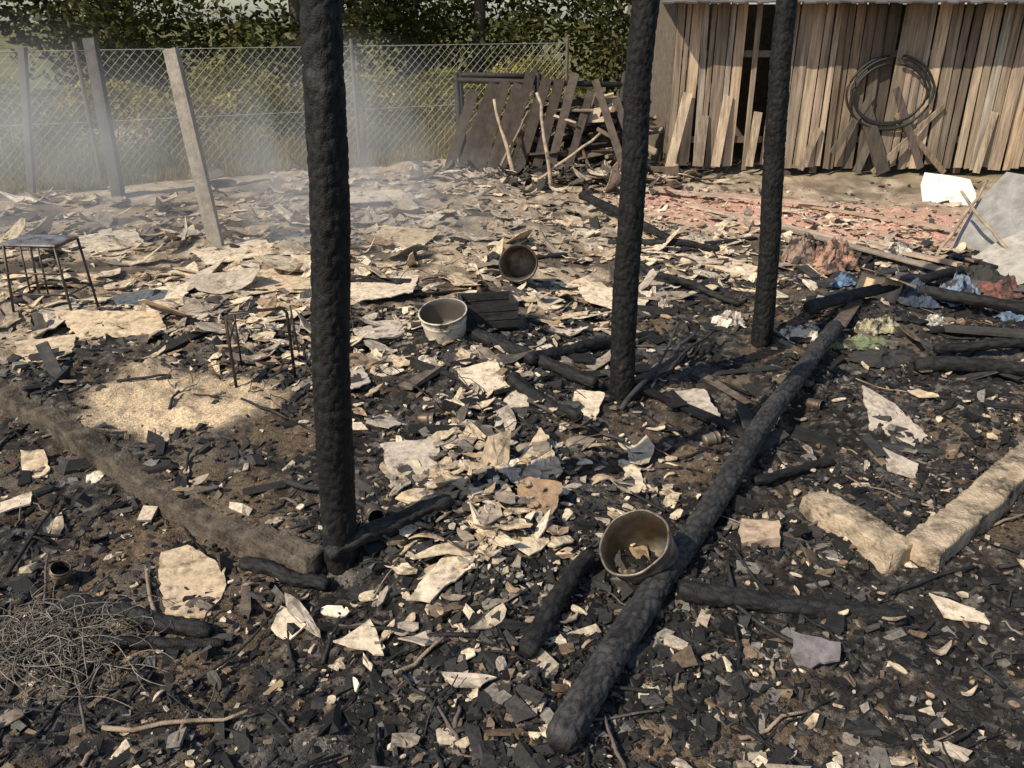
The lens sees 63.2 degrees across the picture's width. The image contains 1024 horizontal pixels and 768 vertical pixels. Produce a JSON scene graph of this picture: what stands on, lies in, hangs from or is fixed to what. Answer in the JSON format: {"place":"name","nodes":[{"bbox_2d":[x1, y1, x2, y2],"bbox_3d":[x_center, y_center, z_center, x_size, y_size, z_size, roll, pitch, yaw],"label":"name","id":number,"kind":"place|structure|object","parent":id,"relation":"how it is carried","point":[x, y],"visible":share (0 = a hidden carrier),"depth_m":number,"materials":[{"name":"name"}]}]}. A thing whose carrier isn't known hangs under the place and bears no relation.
{"place":"outdoors","nodes":[
{"label":"outdoors","id":0,"kind":"place"},
{"bbox_2d":[0,0,1006,22],"label":"sky","id":1,"kind":"structure","parent":0,"point":[262,5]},
{"bbox_2d":[0,22,1023,767],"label":"ground","id":2,"kind":"structure","parent":0,"point":[132,406],"depth_m":4.59,"materials":[{"name":"brown soil"}]},
{"bbox_2d":[0,491,31,513],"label":"cement sheet fragment","id":3,"kind":"object","parent":2,"relation":"on","point":[24,499],"visible":1,"depth_m":4.08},
{"bbox_2d":[17,47,35,194],"bbox_3d":[-6.046,-3.227,10.382,0.375,1.805,0.098,-15,28,-30],"label":"concrete post","id":4,"kind":"object","parent":2,"relation":"on","point":[26,115],"visible":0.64,"depth_m":10.34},
{"bbox_2d":[0,74,67,167],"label":"shrub","id":5,"kind":"object","parent":2,"relation":"on","point":[17,115],"visible":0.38,"depth_m":11.39,"materials":[{"name":"green plant"}]},
{"bbox_2d":[20,449,49,480],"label":"cement sheet fragment","id":6,"kind":"object","parent":2,"relation":"on","point":[37,459],"visible":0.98,"depth_m":4.40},
{"bbox_2d":[15,334,75,362],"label":"cement sheet fragment","id":7,"kind":"object","parent":2,"relation":"on","point":[64,343],"visible":0.58,"depth_m":5.64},
{"bbox_2d":[0,234,99,311],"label":"metal stool","id":8,"kind":"object","parent":2,"relation":"on","point":[37,241],"visible":0.85,"depth_m":6.16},
{"bbox_2d":[49,560,71,585],"bbox_3d":[-1.925,0.807,3.548,0.084,0.115,0.103,-18,29,-34],"label":"tin can","id":9,"kind":"object","parent":2,"relation":"on","point":[63,568],"visible":0.98,"depth_m":3.55,"materials":[{"name":"metal"}]},
{"bbox_2d":[82,37,125,196],"bbox_3d":[-4.931,-3.163,10.085,0.164,1.912,0.312,-9,25,-19],"label":"concrete post","id":10,"kind":"object","parent":2,"relation":"on","point":[102,105],"visible":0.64,"depth_m":10.02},
{"bbox_2d":[69,229,146,258],"bbox_3d":[-4.029,-1.394,8.285,0.665,0.141,0.840,-16,29,-32],"label":"cement sheet fragment","id":11,"kind":"object","parent":2,"relation":"on","point":[92,242],"visible":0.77,"depth_m":8.33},
{"bbox_2d":[33,77,187,168],"bbox_3d":[-5.812,-3.722,12.128,2.427,1.417,1.657,0,24,0],"label":"shrub","id":12,"kind":"object","parent":2,"relation":"on","point":[115,92],"visible":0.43,"depth_m":11.79,"materials":[{"name":"green plant"}]},
{"bbox_2d":[0,0,221,120],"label":"deciduous tree","id":13,"kind":"object","parent":2,"relation":"on","point":[110,39],"visible":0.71,"depth_m":16.83,"materials":[{"name":"green plant"}]},
{"bbox_2d":[55,309,167,339],"bbox_3d":[-2.929,-0.430,6.028,0.954,0.092,0.428,0,24,0],"label":"cement sheet fragment","id":14,"kind":"object","parent":2,"relation":"on","point":[131,322],"visible":0.98,"depth_m":6.04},
{"bbox_2d":[39,0,209,92],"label":"deciduous tree","id":15,"kind":"object","parent":2,"relation":"on","point":[130,4],"visible":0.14,"depth_m":23.83,"materials":[{"name":"green plant"}]},
{"bbox_2d":[59,591,214,637],"bbox_3d":[-1.499,0.916,3.292,0.699,0.091,0.095,7,25,16],"label":"charred log","id":16,"kind":"object","parent":2,"relation":"on","point":[186,627],"visible":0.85,"depth_m":3.24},
{"bbox_2d":[112,283,189,310],"bbox_3d":[-2.877,-0.664,6.651,0.607,0.095,0.509,-9,25,-19],"label":"cement sheet fragment","id":17,"kind":"object","parent":2,"relation":"on","point":[167,292],"visible":0.69,"depth_m":6.75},
{"bbox_2d":[98,633,224,650],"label":"charred log","id":18,"kind":"object","parent":2,"relation":"on","point":[163,643],"visible":0.93,"depth_m":3.14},
{"bbox_2d":[158,545,225,617],"bbox_3d":[-1.348,0.830,3.520,0.268,0.019,0.561,-10,26,-22],"label":"cement sheet fragment","id":19,"kind":"object","parent":2,"relation":"on","point":[193,570],"visible":0.97,"depth_m":3.52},
{"bbox_2d":[163,47,223,246],"bbox_3d":[-2.949,-2.128,7.749,0.413,1.870,0.148,14,28,29],"label":"concrete post","id":20,"kind":"object","parent":2,"relation":"on","point":[191,139],"visible":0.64,"depth_m":7.68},
{"bbox_2d":[152,61,304,155],"bbox_3d":[-4.384,-4.162,12.903,2.465,1.609,1.751,0,24,0],"label":"shrub","id":21,"kind":"object","parent":2,"relation":"on","point":[244,109],"visible":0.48,"depth_m":12.65,"materials":[{"name":"green plant"}]},
{"bbox_2d":[191,238,274,264],"bbox_3d":[-2.603,-1.264,7.884,0.739,0.034,0.646,-15,28,-31],"label":"cement sheet fragment","id":22,"kind":"object","parent":2,"relation":"on","point":[206,256],"visible":0.86,"depth_m":7.80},
{"bbox_2d":[224,305,299,387],"bbox_3d":[-1.545,-0.277,5.193,0.383,0.510,0.405,-4,24,-9],"label":"metal chair frame","id":23,"kind":"object","parent":2,"relation":"on","point":[288,323],"visible":0.89,"depth_m":5.05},
{"bbox_2d":[243,269,310,292],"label":"cement sheet fragment","id":24,"kind":"object","parent":2,"relation":"on","point":[289,281],"visible":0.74,"depth_m":6.94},
{"bbox_2d":[0,94,567,194],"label":"dry grass","id":25,"kind":"structure","parent":2,"relation":"on","point":[371,158],"depth_m":11.91,"materials":[{"name":"beige plant"}]},
{"bbox_2d":[157,0,410,124],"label":"deciduous tree","id":26,"kind":"object","parent":2,"relation":"on","point":[280,38],"visible":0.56,"depth_m":16.63,"materials":[{"name":"green plant"}]},
{"bbox_2d":[238,556,330,590],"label":"charred log","id":27,"kind":"object","parent":2,"relation":"on","point":[279,572],"visible":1,"depth_m":3.49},
{"bbox_2d":[0,36,568,188],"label":"chain link fence","id":28,"kind":"object","parent":2,"relation":"on","point":[89,115],"visible":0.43,"depth_m":11.63,"materials":[{"name":"metal"}]},
{"bbox_2d":[299,0,357,575],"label":"charred post","id":29,"kind":"object","parent":2,"relation":"on","point":[322,57],"visible":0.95,"depth_m":2.99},
{"bbox_2d":[274,71,419,148],"bbox_3d":[-2.728,-4.391,13.646,2.441,1.420,1.628,0,24,0],"label":"shrub","id":30,"kind":"object","parent":2,"relation":"on","point":[365,98],"visible":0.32,"depth_m":13.37,"materials":[{"name":"green plant"}]},
{"bbox_2d":[284,478,432,529],"bbox_3d":[-0.715,0.547,3.824,0.859,0.048,0.046,13,27,27],"label":"charred stick","id":31,"kind":"object","parent":2,"relation":"on","point":[295,484],"visible":0.59,"depth_m":3.81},
{"bbox_2d":[333,619,383,655],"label":"cement sheet fragment","id":32,"kind":"object","parent":2,"relation":"on","point":[364,636],"visible":1,"depth_m":3.13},
{"bbox_2d":[350,190,415,203],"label":"cement sheet fragment","id":33,"kind":"object","parent":2,"relation":"on","point":[394,195],"visible":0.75,"depth_m":10.21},
{"bbox_2d":[350,275,418,301],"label":"cement sheet fragment","id":34,"kind":"object","parent":2,"relation":"on","point":[362,291],"visible":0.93,"depth_m":6.70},
{"bbox_2d":[324,494,452,560],"bbox_3d":[-0.526,0.613,3.609,0.603,0.127,0.085,-16,28,-32],"label":"charred log","id":35,"kind":"object","parent":2,"relation":"on","point":[373,529],"visible":0.88,"depth_m":3.58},
{"bbox_2d":[345,0,489,89],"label":"deciduous tree","id":36,"kind":"object","parent":2,"relation":"on","point":[397,77],"visible":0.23,"depth_m":24.65,"materials":[{"name":"green plant"}]},
{"bbox_2d":[418,298,466,344],"bbox_3d":[-0.479,-0.425,5.794,0.343,0.277,0.345,0,24,0],"label":"enamel pot","id":37,"kind":"object","parent":2,"relation":"on","point":[442,320],"visible":0.98,"depth_m":5.82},
{"bbox_2d":[378,67,507,140],"bbox_3d":[-1.111,-4.706,14.339,2.421,1.439,1.703,0,24,0],"label":"shrub","id":38,"kind":"object","parent":2,"relation":"on","point":[419,95],"visible":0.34,"depth_m":13.97,"materials":[{"name":"green plant"}]},
{"bbox_2d":[369,0,584,111],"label":"deciduous tree","id":39,"kind":"object","parent":2,"relation":"on","point":[481,25],"visible":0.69,"depth_m":18.00,"materials":[{"name":"green plant"}]},
{"bbox_2d":[457,359,507,395],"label":"cement sheet fragment","id":40,"kind":"object","parent":2,"relation":"on","point":[479,374],"visible":0.94,"depth_m":5.08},
{"bbox_2d":[458,291,518,328],"bbox_3d":[-0.177,-0.538,6.103,0.411,0.212,0.303,-5,24,-10],"label":"charred crate","id":41,"kind":"object","parent":2,"relation":"on","point":[497,309],"visible":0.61,"depth_m":6.00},
{"bbox_2d":[0,171,1023,767],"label":"charcoal debris","id":42,"kind":"object","parent":2,"relation":"on","point":[494,745],"visible":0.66,"depth_m":3.38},
{"bbox_2d":[0,578,178,721],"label":"wire tangle","id":43,"kind":"object","parent":42,"relation":"on","point":[7,646],"visible":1,"depth_m":3.10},
{"bbox_2d":[271,606,305,640],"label":"cement sheet fragment","id":44,"kind":"object","parent":42,"relation":"on","point":[283,617],"visible":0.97,"depth_m":3.25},
{"bbox_2d":[353,319,407,338],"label":"cement sheet fragment","id":45,"kind":"object","parent":42,"relation":"on","point":[388,329],"visible":0.96,"depth_m":5.92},
{"bbox_2d":[406,542,497,602],"bbox_3d":[-0.240,0.760,3.475,0.137,0.040,0.547,18,29,35],"label":"cement sheet fragment","id":46,"kind":"object","parent":42,"relation":"on","point":[447,568],"visible":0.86,"depth_m":3.40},
{"bbox_2d":[167,224,755,457],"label":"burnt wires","id":47,"kind":"object","parent":42,"relation":"on","point":[409,380],"visible":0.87,"depth_m":5.03,"materials":[{"name":"metal"}]},
{"bbox_2d":[973,273,1023,298],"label":"crumpled rag","id":48,"kind":"object","parent":42,"relation":"on","point":[1003,287],"visible":0.8,"depth_m":7.09,"materials":[{"name":"fabric"}]},
{"bbox_2d":[0,145,1023,767],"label":"cement sheet rubble","id":49,"kind":"object","parent":2,"relation":"on","point":[236,275],"visible":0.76,"depth_m":5.97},
{"bbox_2d":[365,224,439,246],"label":"cement sheet fragment","id":50,"kind":"object","parent":49,"relation":"on","point":[398,235],"visible":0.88,"depth_m":8.54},
{"bbox_2d":[380,439,439,474],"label":"cement sheet fragment","id":51,"kind":"object","parent":49,"relation":"on","point":[405,452],"visible":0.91,"depth_m":4.25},
{"bbox_2d":[578,191,669,238],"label":"charred log","id":52,"kind":"object","parent":49,"relation":"on","point":[614,211],"visible":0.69,"depth_m":9.87,"materials":[{"name":"brown wood"}]},
{"bbox_2d":[779,232,819,268],"bbox_3d":[2.818,-1.297,8.008,0.455,0.310,0.316,-13,27,-27],"label":"crumpled rag","id":53,"kind":"object","parent":49,"relation":"on","point":[799,251],"visible":0.91,"depth_m":7.96,"materials":[{"name":"fabric"}]},
{"bbox_2d":[813,236,860,275],"bbox_3d":[3.078,-1.247,7.938,0.496,0.318,0.369,-6,25,-13],"label":"crumpled rag","id":54,"kind":"object","parent":49,"relation":"on","point":[833,255],"visible":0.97,"depth_m":7.88,"materials":[{"name":"fabric"}]},
{"bbox_2d":[0,382,1023,575],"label":"house foundation","id":55,"kind":"object","parent":2,"relation":"on","point":[984,502],"visible":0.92,"depth_m":3.90,"materials":[{"name":"concrete"}]},
{"bbox_2d":[0,189,1023,767],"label":"charred sticks","id":56,"kind":"object","parent":2,"relation":"on","point":[182,723],"visible":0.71,"depth_m":3.16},
{"bbox_2d":[576,284,651,308],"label":"cement sheet fragment","id":57,"kind":"object","parent":56,"relation":"on","point":[597,295],"visible":0.51,"depth_m":7.02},
{"bbox_2d":[0,236,1023,641],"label":"charred boards","id":58,"kind":"object","parent":2,"relation":"on","point":[46,354],"visible":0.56,"depth_m":5.34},
{"bbox_2d":[499,244,537,282],"bbox_3d":[0.053,-1.049,7.083,0.332,0.341,0.366,0,24,0],"label":"burnt bucket","id":59,"kind":"object","parent":2,"relation":"on","point":[518,263],"visible":1,"depth_m":7.20,"materials":[{"name":"metal"}]},
{"bbox_2d":[474,54,586,144],"bbox_3d":[0.331,-5.178,15.197,2.247,1.594,1.648,0,24,0],"label":"shrub","id":60,"kind":"object","parent":2,"relation":"on","point":[532,62],"visible":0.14,"depth_m":14.85,"materials":[{"name":"green plant"}]},
{"bbox_2d":[470,329,598,388],"bbox_3d":[0.122,-0.176,5.446,0.105,0.126,1.105,-22,32,-40],"label":"charred log","id":61,"kind":"object","parent":2,"relation":"on","point":[545,362],"visible":0.84,"depth_m":5.32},
{"bbox_2d":[514,427,562,478],"bbox_3d":[0.135,0.406,4.177,0.249,0.059,0.683,9,26,20],"label":"cement sheet fragment","id":62,"kind":"object","parent":2,"relation":"on","point":[540,435],"visible":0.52,"depth_m":4.24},
{"bbox_2d":[516,476,561,515],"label":"cement sheet fragment","id":63,"kind":"object","parent":2,"relation":"on","point":[550,494],"visible":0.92,"depth_m":3.89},
{"bbox_2d":[535,92,551,187],"bbox_3d":[0.443,-3.285,11.248,0.073,1.233,0.431,-13,27,-27],"label":"wooden pole","id":64,"kind":"object","parent":2,"relation":"on","point":[546,150],"visible":0.98,"depth_m":11.23,"materials":[{"name":"brown wood"}]},
{"bbox_2d":[506,372,583,421],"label":"charred log","id":65,"kind":"object","parent":2,"relation":"on","point":[523,385],"visible":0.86,"depth_m":4.82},
{"bbox_2d":[445,70,647,180],"bbox_3d":[0.478,-3.865,12.416,3.059,1.533,1.364,0,24,0],"label":"charred wooden frame","id":66,"kind":"object","parent":2,"relation":"on","point":[475,148],"visible":0.63,"depth_m":12.09,"materials":[{"name":"brown wood"}]},
{"bbox_2d":[519,549,594,659],"bbox_3d":[0.181,0.855,3.296,0.091,0.127,0.612,11,26,24],"label":"charred log","id":67,"kind":"object","parent":2,"relation":"on","point":[539,629],"visible":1,"depth_m":3.23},
{"bbox_2d":[511,0,660,95],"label":"deciduous tree","id":68,"kind":"object","parent":2,"relation":"on","point":[606,50],"visible":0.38,"depth_m":17.82,"materials":[{"name":"green plant"}]},
{"bbox_2d":[382,153,790,198],"bbox_3d":[0.767,-3.121,12.093,6.777,0.490,3.536,0,24,0],"label":"scrap rubble","id":69,"kind":"object","parent":2,"relation":"on","point":[585,174],"visible":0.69,"depth_m":11.64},
{"bbox_2d":[573,390,604,420],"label":"cement sheet fragment","id":70,"kind":"object","parent":2,"relation":"on","point":[590,404],"visible":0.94,"depth_m":4.91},
{"bbox_2d":[524,330,658,364],"bbox_3d":[0.587,-0.263,5.756,1.328,0.239,0.095,-20,31,-38],"label":"charred log","id":71,"kind":"object","parent":2,"relation":"on","point":[558,353],"visible":0.66,"depth_m":5.56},
{"bbox_2d":[492,92,692,179],"bbox_3d":[1.174,-3.784,12.742,3.188,1.262,2.162,-3,24,-8],"label":"burnt timber heap","id":72,"kind":"object","parent":2,"relation":"on","point":[600,148],"visible":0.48,"depth_m":12.33,"materials":[{"name":"brown wood"}]},
{"bbox_2d":[609,0,659,401],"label":"charred post","id":73,"kind":"object","parent":2,"relation":"on","point":[638,75],"visible":0.95,"depth_m":4.60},
{"bbox_2d":[599,509,678,583],"bbox_3d":[0.544,0.721,3.538,0.302,0.372,0.375,17,29,33],"label":"metal bucket","id":74,"kind":"object","parent":2,"relation":"on","point":[637,527],"visible":0.84,"depth_m":3.56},
{"bbox_2d":[618,327,698,410],"bbox_3d":[0.967,-0.115,5.344,0.062,0.178,1.171,16,28,31],"label":"charred stick","id":75,"kind":"object","parent":2,"relation":"on","point":[636,389],"visible":1,"depth_m":5.24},
{"bbox_2d":[607,239,719,251],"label":"charred log","id":76,"kind":"object","parent":2,"relation":"on","point":[683,242],"visible":0.71,"depth_m":8.49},
{"bbox_2d":[640,261,740,306],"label":"charred log","id":77,"kind":"object","parent":2,"relation":"on","point":[645,268],"visible":0.87,"depth_m":7.15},
{"bbox_2d":[667,388,719,416],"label":"cement sheet fragment","id":78,"kind":"object","parent":2,"relation":"on","point":[698,398],"visible":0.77,"depth_m":5.16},
{"bbox_2d":[546,320,842,754],"bbox_3d":[1.252,0.353,4.406,0.142,0.208,4.397,13,27,28],"label":"charred log","id":79,"kind":"object","parent":2,"relation":"on","point":[574,715],"visible":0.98,"depth_m":3.38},
{"bbox_2d":[709,310,745,327],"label":"crumpled rag","id":80,"kind":"object","parent":2,"relation":"on","point":[726,318],"visible":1,"depth_m":6.45,"materials":[{"name":"fabric"}]},
{"bbox_2d":[704,251,757,281],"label":"cement sheet fragment","id":81,"kind":"object","parent":2,"relation":"on","point":[746,273],"visible":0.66,"depth_m":7.89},
{"bbox_2d":[653,188,832,205],"bbox_3d":[2.826,-2.415,10.723,2.482,0.058,0.104,12,27,25],"label":"loose plank","id":82,"kind":"object","parent":2,"relation":"on","point":[743,197],"visible":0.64,"depth_m":10.69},
{"bbox_2d":[738,518,780,548],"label":"fragment","id":83,"kind":"object","parent":2,"relation":"on","point":[763,533],"visible":0.94,"depth_m":3.79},
{"bbox_2d":[750,0,797,348],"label":"charred post","id":84,"kind":"object","parent":2,"relation":"on","point":[783,34],"visible":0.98,"depth_m":5.65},
{"bbox_2d":[600,180,972,266],"bbox_3d":[4.732,-1.742,9.361,9.876,0.196,4.674,15,28,31],"label":"clay tile rubble","id":85,"kind":"object","parent":2,"relation":"on","point":[894,224],"visible":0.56,"depth_m":10.07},
{"bbox_2d":[677,578,908,626],"bbox_3d":[1.126,0.888,3.359,0.906,0.143,0.104,3,24,6],"label":"charred log","id":86,"kind":"object","parent":2,"relation":"on","point":[711,595],"visible":0.86,"depth_m":3.33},
{"bbox_2d":[751,458,835,485],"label":"charred log","id":87,"kind":"object","parent":2,"relation":"on","point":[776,476],"visible":0.98,"depth_m":4.34,"materials":[{"name":"black wood"}]},
{"bbox_2d":[779,323,820,342],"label":"crumpled rag","id":88,"kind":"object","parent":2,"relation":"on","point":[805,330],"visible":0.95,"depth_m":6.21,"materials":[{"name":"fabric"}]},
{"bbox_2d":[790,630,840,668],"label":"cement sheet fragment","id":89,"kind":"object","parent":2,"relation":"on","point":[817,650],"visible":1,"depth_m":3.09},
{"bbox_2d":[684,204,963,266],"bbox_3d":[3.197,-1.679,9.084,0.127,0.057,3.445,-16,29,-32],"label":"loose plank","id":90,"kind":"object","parent":2,"relation":"on","point":[882,247],"visible":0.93,"depth_m":8.76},
{"bbox_2d":[665,87,997,174],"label":"leaning planks","id":91,"kind":"object","parent":2,"relation":"on","point":[873,146],"visible":0.97,"depth_m":12.37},
{"bbox_2d":[649,0,1023,172],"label":"wooden shed","id":92,"kind":"structure","parent":2,"relation":"on","point":[708,54],"depth_m":12.19,"materials":[{"name":"brown wood"}]},
{"bbox_2d":[845,54,934,129],"bbox_3d":[5.513,-4.242,12.131,1.317,1.051,0.058,0,24,0],"label":"hanging hose","id":93,"kind":"object","parent":92,"relation":"hanging from","point":[915,60],"visible":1,"depth_m":12.09,"materials":[{"name":"rubber"}]},
{"bbox_2d":[829,334,891,350],"bbox_3d":[2.524,-0.300,6.063,0.504,0.112,0.169,3,24,8],"label":"crumpled rag","id":94,"kind":"object","parent":2,"relation":"on","point":[859,342],"visible":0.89,"depth_m":6.03,"materials":[{"name":"fabric"}]},
{"bbox_2d":[781,226,962,274],"bbox_3d":[3.454,-1.393,8.429,0.099,0.048,2.377,-13,27,-26],"label":"loose plank","id":95,"kind":"object","parent":2,"relation":"on","point":[883,254],"visible":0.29,"depth_m":8.16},
{"bbox_2d":[852,315,899,335],"bbox_3d":[2.740,-0.435,6.225,0.355,0.137,0.197,-6,25,-13],"label":"crumpled rag","id":96,"kind":"object","parent":2,"relation":"on","point":[885,324],"visible":0.94,"depth_m":6.19,"materials":[{"name":"fabric"}]},
{"bbox_2d":[798,204,960,231],"bbox_3d":[4.469,-1.876,9.542,0.116,0.077,2.615,-19,30,-36],"label":"loose plank","id":97,"kind":"object","parent":2,"relation":"on","point":[937,226],"visible":0.73,"depth_m":9.68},
{"bbox_2d":[847,344,919,367],"bbox_3d":[2.639,-0.201,5.791,0.604,0.143,0.282,0,24,0],"label":"crumpled rag","id":98,"kind":"object","parent":2,"relation":"on","point":[899,355],"visible":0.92,"depth_m":5.74,"materials":[{"name":"fabric"}]},
{"bbox_2d":[803,266,964,312],"bbox_3d":[3.106,-0.805,6.817,2.379,0.217,0.114,-17,29,-34],"label":"charred log","id":99,"kind":"object","parent":2,"relation":"on","point":[828,301],"visible":0.86,"depth_m":6.53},
{"bbox_2d":[855,266,915,303],"bbox_3d":[3.035,-0.779,6.806,0.360,0.358,0.348,-13,27,-26],"label":"cardboard box","id":100,"kind":"object","parent":2,"relation":"on","point":[866,279],"visible":0.59,"depth_m":6.79,"materials":[{"name":"brown cardboard"}]},
{"bbox_2d":[862,385,927,445],"bbox_3d":[2.220,0.178,4.926,0.316,0.118,0.589,0,24,0],"label":"cement sheet fragment","id":101,"kind":"object","parent":2,"relation":"on","point":[876,404],"visible":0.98,"depth_m":4.91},
{"bbox_2d":[883,447,918,477],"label":"cement sheet fragment","id":102,"kind":"object","parent":2,"relation":"on","point":[901,465],"visible":1,"depth_m":4.45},
{"bbox_2d":[897,277,940,307],"bbox_3d":[3.336,-0.766,6.860,0.367,0.218,0.283,0,24,0],"label":"crumpled rag","id":103,"kind":"object","parent":2,"relation":"on","point":[909,295],"visible":0.83,"depth_m":6.80,"materials":[{"name":"fabric"}]},
{"bbox_2d":[920,172,975,204],"bbox_3d":[5.621,-2.492,10.725,0.672,0.386,0.380,4,24,9],"label":"white board","id":104,"kind":"object","parent":2,"relation":"on","point":[937,188],"visible":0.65,"depth_m":10.72,"materials":[{"name":"concrete"}]},
{"bbox_2d":[929,593,989,624],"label":"cement sheet fragment","id":105,"kind":"object","parent":2,"relation":"on","point":[950,609],"visible":1,"depth_m":3.35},
{"bbox_2d":[939,270,980,306],"bbox_3d":[3.740,-0.810,6.953,0.410,0.273,0.272,-12,26,-24],"label":"crumpled rag","id":106,"kind":"object","parent":2,"relation":"on","point":[961,282],"visible":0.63,"depth_m":6.90,"materials":[{"name":"fabric"}]},
{"bbox_2d":[898,278,1023,313],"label":"charred log","id":107,"kind":"object","parent":2,"relation":"on","point":[962,297],"visible":0.87,"depth_m":6.68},
{"bbox_2d":[914,356,1023,375],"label":"charred log","id":108,"kind":"object","parent":2,"relation":"on","point":[953,364],"visible":0.98,"depth_m":5.53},
{"bbox_2d":[950,263,1003,281],"bbox_3d":[4.241,-1.017,7.578,0.591,0.158,0.354,0,24,0],"label":"crumpled rag","id":109,"kind":"object","parent":2,"relation":"on","point":[988,272],"visible":0.66,"depth_m":7.51,"materials":[{"name":"fabric"}]},
{"bbox_2d":[932,338,1023,353],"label":"charred log","id":110,"kind":"object","parent":2,"relation":"on","point":[970,346],"visible":1,"depth_m":5.84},
{"bbox_2d":[942,324,1023,337],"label":"loose plank","id":111,"kind":"object","parent":2,"relation":"on","point":[1001,332],"visible":1,"depth_m":6.19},
{"bbox_2d":[950,172,1023,250],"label":"asbestos sheet","id":112,"kind":"object","parent":2,"relation":"on","point":[999,206],"visible":0.55,"depth_m":8.39,"materials":[{"name":"concrete"}]},
{"bbox_2d":[972,230,1023,284],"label":"asbestos sheet","id":113,"kind":"object","parent":2,"relation":"on","point":[1010,260],"visible":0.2,"depth_m":7.88,"materials":[{"name":"concrete"}]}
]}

